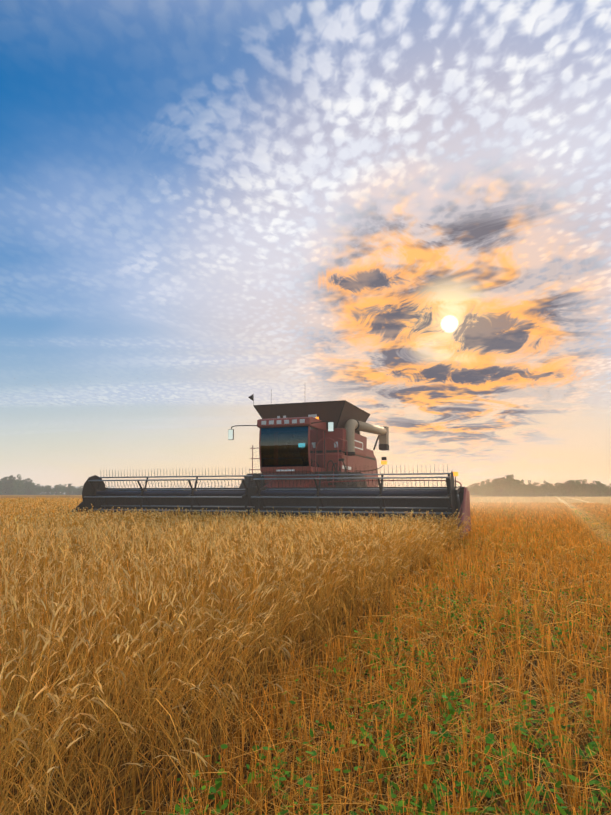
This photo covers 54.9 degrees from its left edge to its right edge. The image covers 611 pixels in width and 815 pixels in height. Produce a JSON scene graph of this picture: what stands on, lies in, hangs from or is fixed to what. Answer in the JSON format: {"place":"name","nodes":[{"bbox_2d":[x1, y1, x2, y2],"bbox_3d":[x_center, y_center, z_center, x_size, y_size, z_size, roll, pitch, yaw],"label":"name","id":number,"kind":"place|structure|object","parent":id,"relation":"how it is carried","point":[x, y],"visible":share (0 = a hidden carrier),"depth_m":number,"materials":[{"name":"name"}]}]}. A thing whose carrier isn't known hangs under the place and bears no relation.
{"place":"outdoors","nodes":[
{"label":"outdoors","id":0,"kind":"place"},
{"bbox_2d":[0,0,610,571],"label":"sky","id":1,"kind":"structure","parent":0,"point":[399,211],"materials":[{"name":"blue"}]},
{"bbox_2d":[1,495,610,814],"bbox_3d":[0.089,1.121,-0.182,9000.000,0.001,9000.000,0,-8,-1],"label":"field ground","id":2,"kind":"structure","parent":0,"point":[129,800],"depth_m":2.73,"materials":[{"name":"soil"}]},
{"bbox_2d":[2,482,13,494],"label":"tree","id":3,"kind":"object","parent":2,"relation":"on","point":[7,490],"depth_m":532.82,"materials":[{"name":"green plant"}]},
{"bbox_2d":[2,475,16,493],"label":"tree","id":4,"kind":"object","parent":2,"relation":"on","point":[10,481],"depth_m":538.68,"materials":[{"name":"green plant"}]},
{"bbox_2d":[8,483,21,494],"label":"tree","id":5,"kind":"object","parent":2,"relation":"on","point":[14,489],"depth_m":536.40,"materials":[{"name":"green plant"}]},
{"bbox_2d":[9,474,27,494],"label":"tree","id":6,"kind":"object","parent":2,"relation":"on","point":[20,482],"depth_m":547.41,"materials":[{"name":"green plant"}]},
{"bbox_2d":[22,478,32,492],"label":"tree","id":7,"kind":"object","parent":2,"relation":"on","point":[26,482],"depth_m":558.65,"materials":[{"name":"green plant"}]},
{"bbox_2d":[25,483,32,494],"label":"tree","id":8,"kind":"object","parent":2,"relation":"on","point":[29,488],"depth_m":545.97,"materials":[{"name":"green plant"}]},
{"bbox_2d":[34,484,40,494],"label":"tree","id":9,"kind":"object","parent":2,"relation":"on","point":[37,490],"depth_m":546.65,"materials":[{"name":"green plant"}]},
{"bbox_2d":[44,486,52,494],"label":"tree","id":10,"kind":"object","parent":2,"relation":"on","point":[47,490],"depth_m":542.25,"materials":[{"name":"green plant"}]},
{"bbox_2d":[54,485,59,494],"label":"tree","id":11,"kind":"object","parent":2,"relation":"on","point":[56,489],"depth_m":548.48,"materials":[{"name":"green plant"}]},
{"bbox_2d":[65,488,70,494],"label":"tree","id":12,"kind":"object","parent":2,"relation":"on","point":[67,491],"depth_m":547.28,"materials":[{"name":"green plant"}]},
{"bbox_2d":[0,495,480,498],"bbox_3d":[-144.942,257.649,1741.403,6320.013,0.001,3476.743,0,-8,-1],"label":"wheat canopy","id":13,"kind":"object","parent":2,"relation":"on","point":[39,496],"depth_m":141.83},
{"bbox_2d":[0,497,482,814],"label":"standing wheat","id":14,"kind":"object","parent":2,"relation":"on","point":[58,551],"visible":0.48,"depth_m":3.52,"materials":[{"name":"plant"}]},
{"bbox_2d":[70,394,470,539],"bbox_3d":[0.028,1.819,21.316,11.846,4.999,12.097,-3,-9,19],"label":"combine harvester","id":15,"kind":"object","parent":2,"relation":"on","point":[296,427],"depth_m":18.55,"materials":[{"name":"metal"}]},
{"bbox_2d":[14,501,610,814],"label":"stubble rows","id":16,"kind":"object","parent":2,"relation":"on","point":[599,566],"visible":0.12,"depth_m":3.23,"materials":[{"name":"plant"}]},
{"bbox_2d":[139,506,610,814],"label":"weeds","id":17,"kind":"object","parent":2,"relation":"on","point":[488,740],"visible":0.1,"depth_m":2.36,"materials":[{"name":"green plant"}]},
{"bbox_2d":[477,485,483,496],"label":"tree","id":18,"kind":"object","parent":2,"relation":"on","point":[481,488],"depth_m":308.16,"materials":[{"name":"green plant"}]},
{"bbox_2d":[483,484,491,496],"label":"tree","id":19,"kind":"object","parent":2,"relation":"on","point":[487,490],"depth_m":308.81,"materials":[{"name":"green plant"}]},
{"bbox_2d":[489,484,494,496],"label":"tree","id":20,"kind":"object","parent":2,"relation":"on","point":[492,489],"depth_m":308.20,"materials":[{"name":"brown plant"}]},
{"bbox_2d":[495,477,507,494],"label":"tree","id":21,"kind":"object","parent":2,"relation":"on","point":[499,485],"depth_m":310.62,"materials":[{"name":"brown plant"}]},
{"bbox_2d":[496,480,507,496],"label":"tree","id":22,"kind":"object","parent":2,"relation":"on","point":[502,495],"depth_m":311.34,"materials":[{"name":"brown plant"}]},
{"bbox_2d":[495,479,510,495],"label":"tree","id":23,"kind":"object","parent":2,"relation":"on","point":[505,487],"depth_m":312.51,"materials":[{"name":"brown plant"}]},
{"bbox_2d":[505,474,513,496],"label":"tree","id":24,"kind":"object","parent":2,"relation":"on","point":[509,481],"depth_m":320.90,"materials":[{"name":"brown plant"}]},
{"bbox_2d":[510,479,520,495],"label":"tree","id":25,"kind":"object","parent":2,"relation":"on","point":[513,485],"depth_m":307.66,"materials":[{"name":"brown plant"}]},
{"bbox_2d":[519,484,528,496],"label":"tree","id":26,"kind":"object","parent":2,"relation":"on","point":[522,489],"depth_m":309.65,"materials":[{"name":"brown plant"}]},
{"bbox_2d":[521,480,536,496],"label":"tree","id":27,"kind":"object","parent":2,"relation":"on","point":[528,490],"depth_m":308.65,"materials":[{"name":"brown plant"}]},
{"bbox_2d":[530,484,537,496],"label":"tree","id":28,"kind":"object","parent":2,"relation":"on","point":[532,490],"depth_m":308.34,"materials":[{"name":"brown plant"}]},
{"bbox_2d":[537,487,544,496],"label":"tree","id":29,"kind":"object","parent":2,"relation":"on","point":[540,495],"depth_m":311.96,"materials":[{"name":"brown plant"}]},
{"bbox_2d":[542,482,552,496],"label":"tree","id":30,"kind":"object","parent":2,"relation":"on","point":[547,492],"depth_m":311.06,"materials":[{"name":"brown plant"}]},
{"bbox_2d":[545,483,552,496],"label":"tree","id":31,"kind":"object","parent":2,"relation":"on","point":[549,489],"depth_m":308.34,"materials":[{"name":"brown plant"}]},
{"bbox_2d":[554,482,563,494],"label":"tree","id":32,"kind":"object","parent":2,"relation":"on","point":[559,486],"depth_m":315.10,"materials":[{"name":"brown plant"}]},
{"bbox_2d":[563,482,571,495],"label":"tree","id":33,"kind":"object","parent":2,"relation":"on","point":[568,486],"depth_m":307.39,"materials":[{"name":"brown plant"}]},
{"bbox_2d":[568,480,576,495],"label":"tree","id":34,"kind":"object","parent":2,"relation":"on","point":[572,493],"depth_m":305.07,"materials":[{"name":"brown plant"}]},
{"bbox_2d":[569,486,581,496],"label":"tree","id":35,"kind":"object","parent":2,"relation":"on","point":[574,487],"depth_m":305.19,"materials":[{"name":"brown plant"}]},
{"bbox_2d":[575,479,584,494],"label":"tree","id":36,"kind":"object","parent":2,"relation":"on","point":[579,484],"depth_m":306.17,"materials":[{"name":"brown plant"}]},
{"bbox_2d":[578,479,590,494],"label":"tree","id":37,"kind":"object","parent":2,"relation":"on","point":[586,485],"depth_m":315.06,"materials":[{"name":"brown plant"}]},
{"bbox_2d":[587,483,598,496],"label":"tree","id":38,"kind":"object","parent":2,"relation":"on","point":[593,487],"depth_m":305.74,"materials":[{"name":"brown plant"}]},
{"bbox_2d":[595,481,603,496],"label":"tree","id":39,"kind":"object","parent":2,"relation":"on","point":[599,487],"depth_m":307.65,"materials":[{"name":"brown plant"}]},
{"bbox_2d":[601,483,606,496],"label":"tree","id":40,"kind":"object","parent":2,"relation":"on","point":[603,487],"depth_m":304.09,"materials":[{"name":"brown plant"}]}
]}

